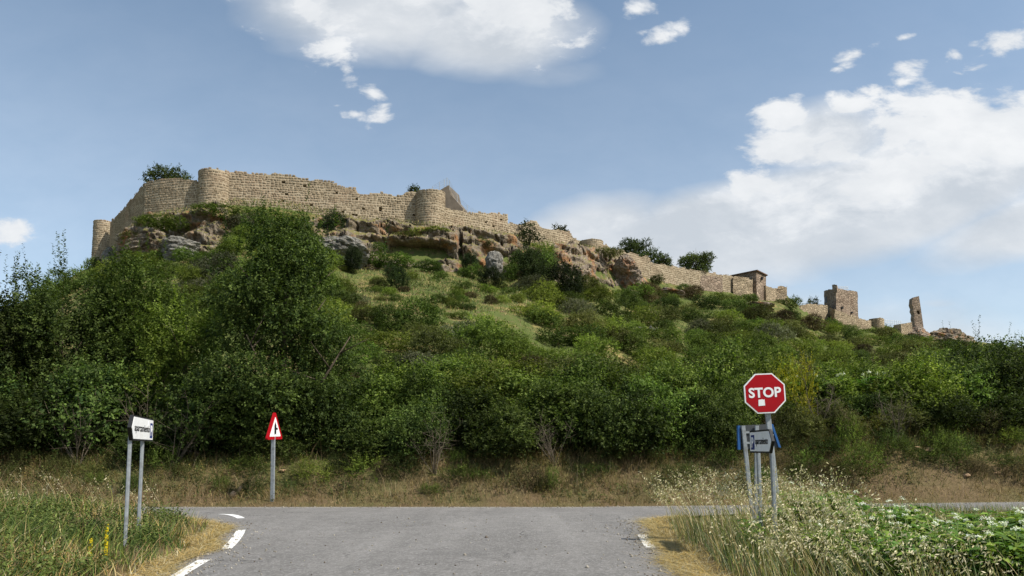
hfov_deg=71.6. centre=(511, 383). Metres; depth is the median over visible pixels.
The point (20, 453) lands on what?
bank bush
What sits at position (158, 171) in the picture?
ridge tree
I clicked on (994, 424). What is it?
bank bush
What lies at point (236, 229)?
hill shrub
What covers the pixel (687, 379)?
thicket bush
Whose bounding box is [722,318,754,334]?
hill shrub
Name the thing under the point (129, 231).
slope bush
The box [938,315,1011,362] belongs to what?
leafy tree
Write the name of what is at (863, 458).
bank bush
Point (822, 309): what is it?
rampart
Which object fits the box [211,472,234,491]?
bank bush
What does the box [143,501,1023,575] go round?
gravel
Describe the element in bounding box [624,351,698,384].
thicket bush
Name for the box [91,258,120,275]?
hill shrub
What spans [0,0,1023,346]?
sky
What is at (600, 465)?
bank bush
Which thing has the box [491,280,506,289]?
hill shrub
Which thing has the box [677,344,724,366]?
hill shrub
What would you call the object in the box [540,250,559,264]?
hill shrub
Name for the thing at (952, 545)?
flowering herb
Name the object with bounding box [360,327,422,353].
hill shrub
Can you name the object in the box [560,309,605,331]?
hill shrub
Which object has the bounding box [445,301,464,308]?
hill shrub
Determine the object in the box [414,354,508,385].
thicket bush
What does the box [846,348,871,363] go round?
hill shrub
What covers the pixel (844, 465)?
bank bush
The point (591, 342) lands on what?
hill shrub
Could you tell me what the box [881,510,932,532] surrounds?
flowering herb
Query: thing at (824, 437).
bank bush
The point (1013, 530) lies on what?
flowering herb
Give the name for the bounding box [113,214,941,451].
undergrowth
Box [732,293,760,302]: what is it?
slope bush
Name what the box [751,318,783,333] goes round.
hill shrub
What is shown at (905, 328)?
rampart
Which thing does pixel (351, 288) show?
hill shrub
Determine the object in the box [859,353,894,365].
hill shrub
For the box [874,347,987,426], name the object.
roadside bush
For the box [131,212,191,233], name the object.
slope bush
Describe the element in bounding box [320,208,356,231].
juniper bush
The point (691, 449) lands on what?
bank bush
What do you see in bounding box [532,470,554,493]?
bank bush
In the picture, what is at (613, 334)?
hill shrub
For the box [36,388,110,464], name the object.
bare shrub
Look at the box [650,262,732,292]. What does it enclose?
rampart
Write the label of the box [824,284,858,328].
keep tower
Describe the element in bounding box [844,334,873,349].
hill shrub
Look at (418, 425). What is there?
thicket bush
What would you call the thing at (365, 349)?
hill shrub
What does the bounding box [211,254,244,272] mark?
hill shrub
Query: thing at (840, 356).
hill shrub
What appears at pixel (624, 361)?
hill shrub
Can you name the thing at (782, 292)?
square turret
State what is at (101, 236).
round tower
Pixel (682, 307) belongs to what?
hill shrub
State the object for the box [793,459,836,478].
bank bush
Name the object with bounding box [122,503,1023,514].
road
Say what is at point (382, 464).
bank bush
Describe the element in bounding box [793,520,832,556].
flowering herb
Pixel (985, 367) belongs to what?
roadside bush
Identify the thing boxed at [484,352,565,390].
thicket bush
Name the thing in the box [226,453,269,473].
bank bush
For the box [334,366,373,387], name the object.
hill shrub
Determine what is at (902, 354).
hill shrub
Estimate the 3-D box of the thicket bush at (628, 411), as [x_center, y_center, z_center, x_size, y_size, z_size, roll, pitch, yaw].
[3.619,1.133,25.546,4.999,3.136,4.051,-3,-6,27]
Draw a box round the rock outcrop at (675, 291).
[658,287,685,297]
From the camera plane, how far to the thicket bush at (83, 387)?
25.66 m
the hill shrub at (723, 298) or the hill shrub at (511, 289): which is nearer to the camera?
the hill shrub at (511, 289)
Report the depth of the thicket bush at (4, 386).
26.13 m
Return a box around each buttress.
[700,274,722,291]
[733,276,752,295]
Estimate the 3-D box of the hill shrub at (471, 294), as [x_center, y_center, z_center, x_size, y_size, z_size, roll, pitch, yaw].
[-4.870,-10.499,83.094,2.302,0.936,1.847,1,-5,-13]
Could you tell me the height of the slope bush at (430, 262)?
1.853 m
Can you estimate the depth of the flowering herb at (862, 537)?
8.59 m
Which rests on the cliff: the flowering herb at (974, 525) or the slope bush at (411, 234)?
the slope bush at (411, 234)
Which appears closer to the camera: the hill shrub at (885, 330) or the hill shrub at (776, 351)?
the hill shrub at (776, 351)
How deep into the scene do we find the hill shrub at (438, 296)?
74.52 m
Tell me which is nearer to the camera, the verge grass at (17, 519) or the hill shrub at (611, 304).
the verge grass at (17, 519)
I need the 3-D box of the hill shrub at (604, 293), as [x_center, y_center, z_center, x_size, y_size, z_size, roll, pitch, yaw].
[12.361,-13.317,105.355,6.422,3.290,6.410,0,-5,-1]
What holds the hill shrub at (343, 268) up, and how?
on the ground at (876, 483)
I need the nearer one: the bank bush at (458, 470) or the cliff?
the bank bush at (458, 470)
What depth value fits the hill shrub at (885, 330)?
209.50 m
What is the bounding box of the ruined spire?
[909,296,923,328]
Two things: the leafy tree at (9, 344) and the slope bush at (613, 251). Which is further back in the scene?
the slope bush at (613, 251)
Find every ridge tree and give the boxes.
[138,162,194,182]
[406,183,419,191]
[515,218,545,245]
[552,224,568,231]
[617,237,663,263]
[654,252,673,266]
[676,251,717,272]
[805,295,820,304]
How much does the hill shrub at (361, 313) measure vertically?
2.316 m
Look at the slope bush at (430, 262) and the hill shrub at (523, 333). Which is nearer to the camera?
the hill shrub at (523, 333)
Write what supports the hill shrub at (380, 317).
on the ground at (876, 483)
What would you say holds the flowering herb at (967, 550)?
on the ground at (876, 483)
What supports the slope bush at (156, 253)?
on the ground at (876, 483)
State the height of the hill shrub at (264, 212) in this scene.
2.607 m
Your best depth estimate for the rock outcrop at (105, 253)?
128.06 m
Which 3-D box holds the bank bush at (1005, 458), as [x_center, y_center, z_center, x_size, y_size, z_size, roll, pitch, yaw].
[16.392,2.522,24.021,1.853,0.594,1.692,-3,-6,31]
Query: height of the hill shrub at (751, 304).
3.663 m
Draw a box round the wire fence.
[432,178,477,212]
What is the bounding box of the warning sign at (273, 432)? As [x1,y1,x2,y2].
[265,413,281,501]
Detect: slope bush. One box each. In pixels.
[20,274,71,298]
[42,262,96,291]
[84,256,101,271]
[119,230,140,239]
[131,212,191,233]
[138,248,165,263]
[187,200,258,222]
[365,250,414,268]
[369,241,388,253]
[393,230,421,236]
[410,225,452,232]
[411,258,442,272]
[457,262,484,278]
[475,235,493,248]
[502,261,521,280]
[508,244,556,275]
[583,283,617,297]
[595,246,623,258]
[614,281,655,301]
[650,274,665,285]
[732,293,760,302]
[774,294,802,308]
[824,316,846,330]
[863,323,896,334]
[936,337,967,347]
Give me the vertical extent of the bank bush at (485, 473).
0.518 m
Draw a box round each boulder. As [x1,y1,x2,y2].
[320,235,369,268]
[485,251,502,276]
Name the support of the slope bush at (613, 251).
on the cliff
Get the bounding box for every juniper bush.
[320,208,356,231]
[344,243,363,273]
[382,261,411,289]
[459,250,479,273]
[476,264,504,286]
[511,242,549,284]
[534,254,588,297]
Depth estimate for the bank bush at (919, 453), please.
23.92 m
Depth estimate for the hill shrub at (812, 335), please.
141.04 m
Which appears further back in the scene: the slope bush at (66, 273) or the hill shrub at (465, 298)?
the slope bush at (66, 273)
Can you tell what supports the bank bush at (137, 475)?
on the ground at (876, 483)
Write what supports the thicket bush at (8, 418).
on the ground at (876, 483)
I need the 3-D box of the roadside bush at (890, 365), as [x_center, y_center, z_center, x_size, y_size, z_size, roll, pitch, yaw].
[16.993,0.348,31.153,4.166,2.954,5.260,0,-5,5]
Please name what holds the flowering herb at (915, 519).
on the ground at (876, 483)
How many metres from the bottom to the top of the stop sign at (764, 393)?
2.761 m
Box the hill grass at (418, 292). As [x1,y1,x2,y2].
[152,197,928,372]
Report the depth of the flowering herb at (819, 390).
27.49 m
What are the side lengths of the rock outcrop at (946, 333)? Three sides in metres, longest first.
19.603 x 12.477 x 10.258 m
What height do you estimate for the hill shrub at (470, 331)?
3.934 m
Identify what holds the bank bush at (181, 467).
on the ground at (876, 483)
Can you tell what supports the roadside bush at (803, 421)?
on the ground at (876, 483)
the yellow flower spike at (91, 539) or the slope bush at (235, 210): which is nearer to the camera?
the yellow flower spike at (91, 539)
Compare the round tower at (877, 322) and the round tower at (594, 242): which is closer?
the round tower at (594, 242)
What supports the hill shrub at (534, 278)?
on the ground at (876, 483)
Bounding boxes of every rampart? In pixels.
[109,183,144,248]
[143,178,197,213]
[228,171,415,224]
[445,208,507,232]
[508,220,579,245]
[603,243,650,278]
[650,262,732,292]
[764,286,776,300]
[799,304,827,319]
[859,318,871,329]
[893,322,912,334]
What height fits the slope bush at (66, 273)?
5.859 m
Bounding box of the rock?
[229,491,236,497]
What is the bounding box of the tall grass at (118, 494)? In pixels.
[1,468,160,524]
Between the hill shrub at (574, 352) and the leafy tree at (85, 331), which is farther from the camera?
the hill shrub at (574, 352)
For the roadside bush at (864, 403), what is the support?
on the ground at (876, 483)
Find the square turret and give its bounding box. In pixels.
[777,286,786,302]
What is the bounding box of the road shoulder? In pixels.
[101,502,1020,507]
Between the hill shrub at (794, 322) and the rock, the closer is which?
the rock
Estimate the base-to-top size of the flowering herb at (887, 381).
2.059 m
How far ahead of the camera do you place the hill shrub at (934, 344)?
197.91 m
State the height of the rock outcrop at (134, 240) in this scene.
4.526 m
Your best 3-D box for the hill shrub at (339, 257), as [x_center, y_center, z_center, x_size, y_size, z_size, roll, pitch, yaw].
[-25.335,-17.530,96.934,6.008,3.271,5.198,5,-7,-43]
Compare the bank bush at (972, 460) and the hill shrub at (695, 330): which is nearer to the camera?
the bank bush at (972, 460)
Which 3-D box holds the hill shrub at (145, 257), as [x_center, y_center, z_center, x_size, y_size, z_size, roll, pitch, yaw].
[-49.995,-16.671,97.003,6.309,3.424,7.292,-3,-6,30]
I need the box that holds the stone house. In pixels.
[732,270,767,300]
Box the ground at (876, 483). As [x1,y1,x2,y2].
[0,205,1023,575]
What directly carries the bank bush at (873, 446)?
on the ground at (876, 483)
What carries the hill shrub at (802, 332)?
on the ground at (876, 483)
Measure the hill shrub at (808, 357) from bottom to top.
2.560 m
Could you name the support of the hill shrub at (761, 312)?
on the ground at (876, 483)
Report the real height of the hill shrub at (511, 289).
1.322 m
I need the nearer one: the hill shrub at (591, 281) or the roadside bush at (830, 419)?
the roadside bush at (830, 419)
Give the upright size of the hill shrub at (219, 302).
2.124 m
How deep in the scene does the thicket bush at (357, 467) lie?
23.72 m
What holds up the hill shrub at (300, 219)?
on the ground at (876, 483)
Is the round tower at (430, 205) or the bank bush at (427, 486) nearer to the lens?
the bank bush at (427, 486)
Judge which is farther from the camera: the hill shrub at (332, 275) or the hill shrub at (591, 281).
the hill shrub at (591, 281)
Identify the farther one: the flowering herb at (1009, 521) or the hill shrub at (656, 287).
the hill shrub at (656, 287)
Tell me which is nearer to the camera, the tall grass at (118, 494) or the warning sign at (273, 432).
the tall grass at (118, 494)
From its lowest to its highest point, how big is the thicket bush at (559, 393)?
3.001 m
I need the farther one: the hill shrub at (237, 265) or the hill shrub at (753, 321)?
the hill shrub at (753, 321)
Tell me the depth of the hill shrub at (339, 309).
56.83 m
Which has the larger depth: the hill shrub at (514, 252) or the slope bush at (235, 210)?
the hill shrub at (514, 252)
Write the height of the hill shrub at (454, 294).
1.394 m
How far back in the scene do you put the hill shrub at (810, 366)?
65.03 m
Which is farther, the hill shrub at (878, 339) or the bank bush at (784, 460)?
the hill shrub at (878, 339)
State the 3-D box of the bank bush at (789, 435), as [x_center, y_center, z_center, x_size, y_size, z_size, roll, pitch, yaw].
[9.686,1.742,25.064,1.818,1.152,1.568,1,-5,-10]
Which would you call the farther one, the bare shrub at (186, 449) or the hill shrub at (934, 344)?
the hill shrub at (934, 344)
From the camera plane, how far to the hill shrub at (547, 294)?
87.29 m
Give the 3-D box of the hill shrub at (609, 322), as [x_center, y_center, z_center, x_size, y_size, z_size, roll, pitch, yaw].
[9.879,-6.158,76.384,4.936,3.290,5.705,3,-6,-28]
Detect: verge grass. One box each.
[0,487,243,575]
[615,494,1023,575]
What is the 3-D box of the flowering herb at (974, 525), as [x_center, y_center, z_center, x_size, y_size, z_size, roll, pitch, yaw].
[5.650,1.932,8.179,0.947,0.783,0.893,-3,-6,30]
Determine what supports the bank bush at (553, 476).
on the ground at (876, 483)
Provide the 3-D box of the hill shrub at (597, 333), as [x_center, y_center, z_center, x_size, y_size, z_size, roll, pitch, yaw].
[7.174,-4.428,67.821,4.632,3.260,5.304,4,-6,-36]
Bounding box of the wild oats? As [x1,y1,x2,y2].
[638,462,1023,575]
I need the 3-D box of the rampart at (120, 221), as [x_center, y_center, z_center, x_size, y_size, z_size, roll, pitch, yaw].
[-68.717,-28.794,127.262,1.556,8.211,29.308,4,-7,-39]
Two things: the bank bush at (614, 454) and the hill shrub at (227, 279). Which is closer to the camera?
the bank bush at (614, 454)
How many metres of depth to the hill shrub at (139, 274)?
86.12 m
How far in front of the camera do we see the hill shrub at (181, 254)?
93.55 m
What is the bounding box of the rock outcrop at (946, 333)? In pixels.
[930,328,975,341]
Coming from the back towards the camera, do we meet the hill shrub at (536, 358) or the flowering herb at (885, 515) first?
the hill shrub at (536, 358)
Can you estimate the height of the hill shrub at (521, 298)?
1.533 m
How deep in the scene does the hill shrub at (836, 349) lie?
121.65 m
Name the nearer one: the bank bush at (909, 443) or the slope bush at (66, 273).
the bank bush at (909, 443)
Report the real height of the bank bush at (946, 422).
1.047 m
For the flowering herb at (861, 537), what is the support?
on the ground at (876, 483)
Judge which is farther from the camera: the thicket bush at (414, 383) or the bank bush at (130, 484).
the thicket bush at (414, 383)
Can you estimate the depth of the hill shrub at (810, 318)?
179.66 m
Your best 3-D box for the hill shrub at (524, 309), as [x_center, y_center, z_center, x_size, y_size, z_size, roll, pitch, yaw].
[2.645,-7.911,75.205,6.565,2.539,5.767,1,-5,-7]
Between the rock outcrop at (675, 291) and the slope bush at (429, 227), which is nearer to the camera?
the slope bush at (429, 227)
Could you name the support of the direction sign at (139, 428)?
on the ground at (876, 483)
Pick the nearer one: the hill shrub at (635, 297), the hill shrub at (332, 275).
the hill shrub at (332, 275)
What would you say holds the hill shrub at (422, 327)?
on the ground at (876, 483)
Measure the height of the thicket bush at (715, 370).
4.515 m
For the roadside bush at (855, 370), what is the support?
on the ground at (876, 483)
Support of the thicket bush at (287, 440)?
on the ground at (876, 483)
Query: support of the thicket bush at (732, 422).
on the ground at (876, 483)
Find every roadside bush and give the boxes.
[780,403,829,437]
[785,365,826,407]
[785,369,879,427]
[802,353,891,383]
[807,396,869,431]
[824,372,935,417]
[831,389,901,422]
[865,401,940,434]
[872,360,910,383]
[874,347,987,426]
[896,331,996,380]
[908,388,988,430]
[918,358,1012,416]
[946,352,1023,406]
[953,334,1023,365]
[971,391,1023,431]
[975,337,1023,410]
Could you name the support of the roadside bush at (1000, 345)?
on the ground at (876, 483)
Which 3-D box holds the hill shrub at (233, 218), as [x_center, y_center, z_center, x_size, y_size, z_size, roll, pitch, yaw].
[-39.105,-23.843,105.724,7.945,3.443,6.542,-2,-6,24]
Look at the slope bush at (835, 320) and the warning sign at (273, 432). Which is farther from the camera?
the slope bush at (835, 320)
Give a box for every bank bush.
[0,460,28,476]
[7,443,44,469]
[38,449,80,476]
[67,461,110,475]
[85,470,108,485]
[118,470,147,492]
[119,473,137,491]
[143,441,185,471]
[168,462,197,477]
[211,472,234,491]
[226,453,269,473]
[239,474,265,495]
[282,480,303,488]
[284,454,340,483]
[323,447,355,476]
[347,452,376,467]
[372,456,404,478]
[376,451,425,479]
[418,481,441,494]
[430,461,480,482]
[447,447,467,466]
[466,467,495,479]
[511,464,551,491]
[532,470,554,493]
[543,462,562,490]
[557,461,620,474]
[598,444,628,466]
[605,441,638,461]
[645,444,665,466]
[651,458,702,484]
[669,435,708,460]
[707,443,742,467]
[733,462,781,485]
[761,411,782,434]
[763,451,796,469]
[765,399,806,436]
[775,418,804,449]
[782,446,825,471]
[783,437,845,454]
[784,459,820,480]
[791,423,835,446]
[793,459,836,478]
[802,433,849,458]
[819,398,864,438]
[820,456,874,477]
[830,437,899,479]
[833,411,869,449]
[833,423,856,445]
[844,423,878,441]
[855,438,892,455]
[866,426,908,444]
[867,404,902,428]
[873,394,904,422]
[876,434,919,456]
[887,401,921,429]
[895,435,918,450]
[901,447,941,464]
[918,424,950,454]
[924,408,969,433]
[925,428,973,467]
[943,431,982,459]
[952,455,986,471]
[953,432,1002,444]
[959,405,1007,439]
[967,458,994,477]
[976,407,1010,442]
[977,450,1023,467]
[985,420,1023,444]
[994,428,1023,444]
[998,457,1023,477]
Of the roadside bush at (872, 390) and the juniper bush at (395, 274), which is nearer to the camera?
the roadside bush at (872, 390)
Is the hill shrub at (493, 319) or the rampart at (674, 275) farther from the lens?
the rampart at (674, 275)
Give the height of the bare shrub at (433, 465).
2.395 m
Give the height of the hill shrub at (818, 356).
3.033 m
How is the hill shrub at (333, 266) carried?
on the ground at (876, 483)
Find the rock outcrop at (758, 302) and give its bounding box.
[739,301,774,311]
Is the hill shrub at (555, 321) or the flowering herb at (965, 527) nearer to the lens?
the flowering herb at (965, 527)
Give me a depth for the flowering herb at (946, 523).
8.94 m
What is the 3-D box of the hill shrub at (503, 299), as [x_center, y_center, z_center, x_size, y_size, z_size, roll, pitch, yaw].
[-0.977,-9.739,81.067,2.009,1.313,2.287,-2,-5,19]
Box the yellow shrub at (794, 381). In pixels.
[773,347,819,420]
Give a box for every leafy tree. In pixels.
[0,228,145,448]
[0,243,65,404]
[69,233,197,438]
[113,276,246,443]
[191,180,389,444]
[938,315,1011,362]
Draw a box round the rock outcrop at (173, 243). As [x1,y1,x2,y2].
[159,235,200,262]
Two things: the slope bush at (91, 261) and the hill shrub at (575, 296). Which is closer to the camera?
the hill shrub at (575, 296)
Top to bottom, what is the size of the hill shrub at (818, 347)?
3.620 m
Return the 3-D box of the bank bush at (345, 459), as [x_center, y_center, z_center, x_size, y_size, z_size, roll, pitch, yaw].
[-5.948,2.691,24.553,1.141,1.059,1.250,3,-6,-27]
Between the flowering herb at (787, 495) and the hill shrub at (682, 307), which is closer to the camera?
the flowering herb at (787, 495)
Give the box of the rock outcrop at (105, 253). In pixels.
[101,247,113,265]
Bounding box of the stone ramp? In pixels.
[441,185,467,212]
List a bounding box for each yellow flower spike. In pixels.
[88,538,92,564]
[104,524,108,564]
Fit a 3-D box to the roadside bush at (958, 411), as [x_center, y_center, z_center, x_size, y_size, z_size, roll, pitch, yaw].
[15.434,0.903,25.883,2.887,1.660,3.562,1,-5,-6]
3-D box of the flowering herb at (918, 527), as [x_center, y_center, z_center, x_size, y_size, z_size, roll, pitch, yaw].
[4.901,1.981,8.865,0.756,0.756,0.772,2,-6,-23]
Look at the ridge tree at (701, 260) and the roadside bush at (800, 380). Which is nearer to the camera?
the roadside bush at (800, 380)
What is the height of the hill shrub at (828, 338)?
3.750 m
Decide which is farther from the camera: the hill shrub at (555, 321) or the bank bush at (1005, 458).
the hill shrub at (555, 321)
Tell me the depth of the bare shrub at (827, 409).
25.64 m
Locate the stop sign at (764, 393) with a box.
[743,373,785,523]
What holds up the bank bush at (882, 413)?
on the ground at (876, 483)
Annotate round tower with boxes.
[91,219,110,266]
[197,167,229,203]
[415,189,445,225]
[579,238,602,251]
[869,318,884,329]
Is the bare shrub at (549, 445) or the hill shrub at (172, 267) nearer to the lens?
the bare shrub at (549, 445)
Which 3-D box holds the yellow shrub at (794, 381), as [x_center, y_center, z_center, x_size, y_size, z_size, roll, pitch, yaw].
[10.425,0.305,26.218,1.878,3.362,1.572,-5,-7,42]
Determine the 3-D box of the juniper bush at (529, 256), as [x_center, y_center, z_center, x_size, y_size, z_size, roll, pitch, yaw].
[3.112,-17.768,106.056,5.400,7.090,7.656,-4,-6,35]
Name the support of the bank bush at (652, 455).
on the ground at (876, 483)
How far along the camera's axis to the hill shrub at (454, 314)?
67.50 m
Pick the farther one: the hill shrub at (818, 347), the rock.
the hill shrub at (818, 347)
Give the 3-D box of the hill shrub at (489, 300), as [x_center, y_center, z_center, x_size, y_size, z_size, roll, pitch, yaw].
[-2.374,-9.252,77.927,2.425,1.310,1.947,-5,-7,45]
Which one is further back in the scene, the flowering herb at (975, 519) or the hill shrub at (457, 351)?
the hill shrub at (457, 351)
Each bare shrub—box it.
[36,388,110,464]
[115,382,174,459]
[153,392,221,465]
[409,405,455,473]
[517,409,573,465]
[786,366,846,427]
[868,382,921,441]
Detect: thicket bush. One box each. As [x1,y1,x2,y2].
[0,342,42,447]
[0,375,121,459]
[12,354,172,458]
[107,420,209,462]
[142,365,282,459]
[211,415,321,461]
[276,370,374,453]
[306,416,412,458]
[329,371,411,443]
[339,355,459,416]
[340,452,403,482]
[371,391,460,458]
[385,352,464,445]
[407,381,519,452]
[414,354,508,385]
[424,359,528,438]
[453,398,565,457]
[459,365,596,439]
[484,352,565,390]
[506,375,615,452]
[528,344,625,439]
[545,357,638,384]
[550,374,683,459]
[584,359,682,401]
[596,372,722,449]
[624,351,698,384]
[642,356,726,438]
[666,387,729,451]
[675,330,775,422]
[678,377,760,453]
[715,372,796,431]
[745,346,829,412]
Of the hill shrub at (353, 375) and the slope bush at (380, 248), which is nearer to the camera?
the hill shrub at (353, 375)
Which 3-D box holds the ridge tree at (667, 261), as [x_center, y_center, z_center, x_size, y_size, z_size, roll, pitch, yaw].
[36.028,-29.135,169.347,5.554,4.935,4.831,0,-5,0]
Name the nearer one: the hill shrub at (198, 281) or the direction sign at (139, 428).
the direction sign at (139, 428)
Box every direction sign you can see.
[123,415,153,545]
[749,429,777,556]
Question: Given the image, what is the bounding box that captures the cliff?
[114,200,646,292]
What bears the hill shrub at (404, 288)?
on the ground at (876, 483)
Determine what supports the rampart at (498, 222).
on the ground at (876, 483)
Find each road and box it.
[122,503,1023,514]
[158,513,745,575]
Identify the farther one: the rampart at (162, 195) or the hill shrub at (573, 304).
the rampart at (162, 195)
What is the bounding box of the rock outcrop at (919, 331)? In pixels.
[908,326,930,338]
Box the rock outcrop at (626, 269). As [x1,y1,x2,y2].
[612,254,642,286]
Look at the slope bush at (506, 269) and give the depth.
114.45 m
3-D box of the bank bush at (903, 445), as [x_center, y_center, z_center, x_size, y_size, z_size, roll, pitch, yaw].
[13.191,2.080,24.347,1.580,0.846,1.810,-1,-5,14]
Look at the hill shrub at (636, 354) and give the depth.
71.76 m
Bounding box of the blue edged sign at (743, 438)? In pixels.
[737,424,780,520]
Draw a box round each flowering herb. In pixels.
[735,516,771,551]
[735,520,774,560]
[757,500,804,550]
[767,481,809,516]
[779,489,838,533]
[785,375,805,406]
[788,491,835,524]
[792,482,859,523]
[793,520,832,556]
[799,520,857,570]
[805,379,832,400]
[808,489,877,529]
[810,495,866,529]
[810,525,848,574]
[825,536,884,575]
[827,502,893,538]
[829,373,861,394]
[830,373,856,394]
[836,522,881,574]
[841,516,927,574]
[846,528,885,561]
[848,512,901,536]
[851,371,889,394]
[857,372,889,393]
[859,532,955,575]
[863,500,910,516]
[865,508,904,528]
[869,376,908,394]
[869,513,932,544]
[872,496,937,518]
[875,503,927,519]
[880,510,933,519]
[880,521,941,571]
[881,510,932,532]
[884,509,941,546]
[890,508,940,546]
[896,516,998,575]
[922,520,964,534]
[925,512,980,542]
[929,508,989,528]
[932,527,990,574]
[935,534,1018,575]
[940,515,999,575]
[940,542,980,574]
[942,534,1005,572]
[953,517,1023,572]
[956,530,1023,575]
[961,516,1023,536]
[962,519,1023,575]
[965,509,1017,528]
[973,526,1023,574]
[980,523,1020,537]
[981,521,1023,537]
[983,538,1023,575]
[991,506,1023,528]
[991,509,1023,529]
[999,507,1023,518]
[1006,514,1023,528]
[1008,526,1023,551]
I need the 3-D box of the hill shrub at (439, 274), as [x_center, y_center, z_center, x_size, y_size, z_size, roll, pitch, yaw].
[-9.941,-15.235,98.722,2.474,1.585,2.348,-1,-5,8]
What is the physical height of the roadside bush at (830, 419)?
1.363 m
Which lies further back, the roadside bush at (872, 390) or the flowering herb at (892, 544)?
the roadside bush at (872, 390)
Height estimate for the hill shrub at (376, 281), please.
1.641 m
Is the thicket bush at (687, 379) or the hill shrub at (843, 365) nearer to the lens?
the thicket bush at (687, 379)
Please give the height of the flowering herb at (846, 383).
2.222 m
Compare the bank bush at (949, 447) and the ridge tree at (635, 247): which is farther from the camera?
the ridge tree at (635, 247)
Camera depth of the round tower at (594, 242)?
142.41 m
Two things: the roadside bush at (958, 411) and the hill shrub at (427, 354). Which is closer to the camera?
the roadside bush at (958, 411)
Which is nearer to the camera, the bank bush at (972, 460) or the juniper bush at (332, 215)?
the bank bush at (972, 460)
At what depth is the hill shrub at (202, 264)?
80.37 m
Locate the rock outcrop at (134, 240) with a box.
[115,227,159,253]
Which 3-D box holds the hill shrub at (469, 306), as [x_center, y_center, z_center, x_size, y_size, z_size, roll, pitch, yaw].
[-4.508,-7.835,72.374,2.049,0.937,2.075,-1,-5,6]
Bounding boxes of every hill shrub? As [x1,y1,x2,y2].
[90,271,118,285]
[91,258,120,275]
[116,249,160,270]
[116,262,158,288]
[132,279,173,293]
[144,259,184,279]
[167,284,200,296]
[167,291,218,322]
[169,245,208,263]
[171,260,211,284]
[176,273,227,296]
[181,282,219,306]
[182,249,242,278]
[193,249,230,261]
[195,309,242,327]
[200,300,248,318]
[209,233,248,254]
[210,271,253,292]
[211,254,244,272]
[222,210,268,229]
[226,256,264,275]
[231,223,266,241]
[248,208,274,216]
[277,281,330,311]
[281,209,314,232]
[288,298,354,325]
[292,268,345,297]
[310,251,339,273]
[316,246,345,267]
[321,296,365,315]
[323,287,362,305]
[324,269,341,281]
[328,276,357,296]
[330,319,384,345]
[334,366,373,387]
[336,340,390,364]
[339,264,357,272]
[344,299,390,324]
[350,292,370,302]
[352,301,368,309]
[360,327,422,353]
[364,302,418,332]
[368,277,390,286]
[369,351,416,372]
[370,285,389,291]
[374,295,391,300]
[381,287,398,294]
[389,293,405,301]
[393,349,449,368]
[394,293,449,326]
[398,286,410,291]
[399,320,453,342]
[400,326,479,357]
[406,271,419,278]
[426,346,487,372]
[429,292,448,303]
[431,270,448,278]
[437,313,519,356]
[437,319,481,340]
[441,343,505,374]
[444,297,458,303]
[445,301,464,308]
[445,310,469,318]
[446,289,463,297]
[449,285,468,294]
[455,281,471,288]
[456,294,469,302]
[459,303,476,309]
[460,310,517,344]
[463,291,478,297]
[478,283,500,292]
[484,294,498,303]
[485,332,546,362]
[490,356,540,367]
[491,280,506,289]
[494,294,511,302]
[500,287,516,293]
[502,329,539,349]
[504,247,533,271]
[508,292,526,302]
[508,298,562,321]
[510,273,550,290]
[513,353,561,371]
[518,275,566,305]
[521,345,572,361]
[525,304,566,328]
[529,240,555,255]
[533,324,584,346]
[535,348,598,372]
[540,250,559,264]
[545,295,573,309]
[549,347,603,367]
[557,290,584,303]
[559,297,597,316]
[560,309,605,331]
[564,322,613,350]
[569,331,622,360]
[572,272,606,292]
[577,283,614,301]
[592,297,635,322]
[592,313,629,338]
[599,353,648,372]
[600,325,639,348]
[612,327,655,354]
[614,287,647,308]
[618,319,648,334]
[622,303,660,326]
[626,299,655,309]
[630,345,676,362]
[630,345,685,369]
[638,281,662,292]
[639,290,660,302]
[644,325,687,341]
[644,337,683,353]
[646,304,684,323]
[648,289,670,297]
[649,357,693,372]
[652,295,681,314]
[652,318,678,330]
[659,293,685,306]
[662,330,713,357]
[672,302,699,316]
[672,356,700,369]
[675,283,695,294]
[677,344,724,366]
[680,307,713,322]
[681,285,706,299]
[682,327,709,339]
[684,316,710,332]
[689,332,733,350]
[691,293,720,309]
[694,320,739,336]
[706,291,734,304]
[706,313,736,329]
[709,308,743,320]
[710,333,771,361]
[717,328,752,345]
[720,297,748,311]
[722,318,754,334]
[729,307,752,318]
[739,330,787,353]
[740,301,766,312]
[740,329,763,342]
[742,302,775,320]
[742,316,765,327]
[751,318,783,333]
[751,320,798,343]
[753,343,800,364]
[766,309,795,324]
[779,319,806,330]
[779,336,810,351]
[781,325,810,339]
[781,360,816,381]
[784,307,802,320]
[793,350,814,363]
[793,356,831,373]
[796,329,820,341]
[798,312,827,330]
[801,337,829,353]
[810,349,840,364]
[811,331,848,343]
[812,342,859,358]
[816,347,861,371]
[817,320,843,333]
[825,339,855,349]
[828,361,861,375]
[837,323,857,335]
[839,324,868,340]
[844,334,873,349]
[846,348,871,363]
[848,342,876,357]
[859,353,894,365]
[863,334,891,344]
[873,343,902,354]
[874,326,903,341]
[882,332,914,349]
[884,347,913,363]
[894,338,930,353]
[904,334,922,340]
[915,335,938,343]
[916,342,943,353]
[919,346,940,358]
[934,348,952,356]
[937,338,961,348]
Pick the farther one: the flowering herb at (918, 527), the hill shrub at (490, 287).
the hill shrub at (490, 287)
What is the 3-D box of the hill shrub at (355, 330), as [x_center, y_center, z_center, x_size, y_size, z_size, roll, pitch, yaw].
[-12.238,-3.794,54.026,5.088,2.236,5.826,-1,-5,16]
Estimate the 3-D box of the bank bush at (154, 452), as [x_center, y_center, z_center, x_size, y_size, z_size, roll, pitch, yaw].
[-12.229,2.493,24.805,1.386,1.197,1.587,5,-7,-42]

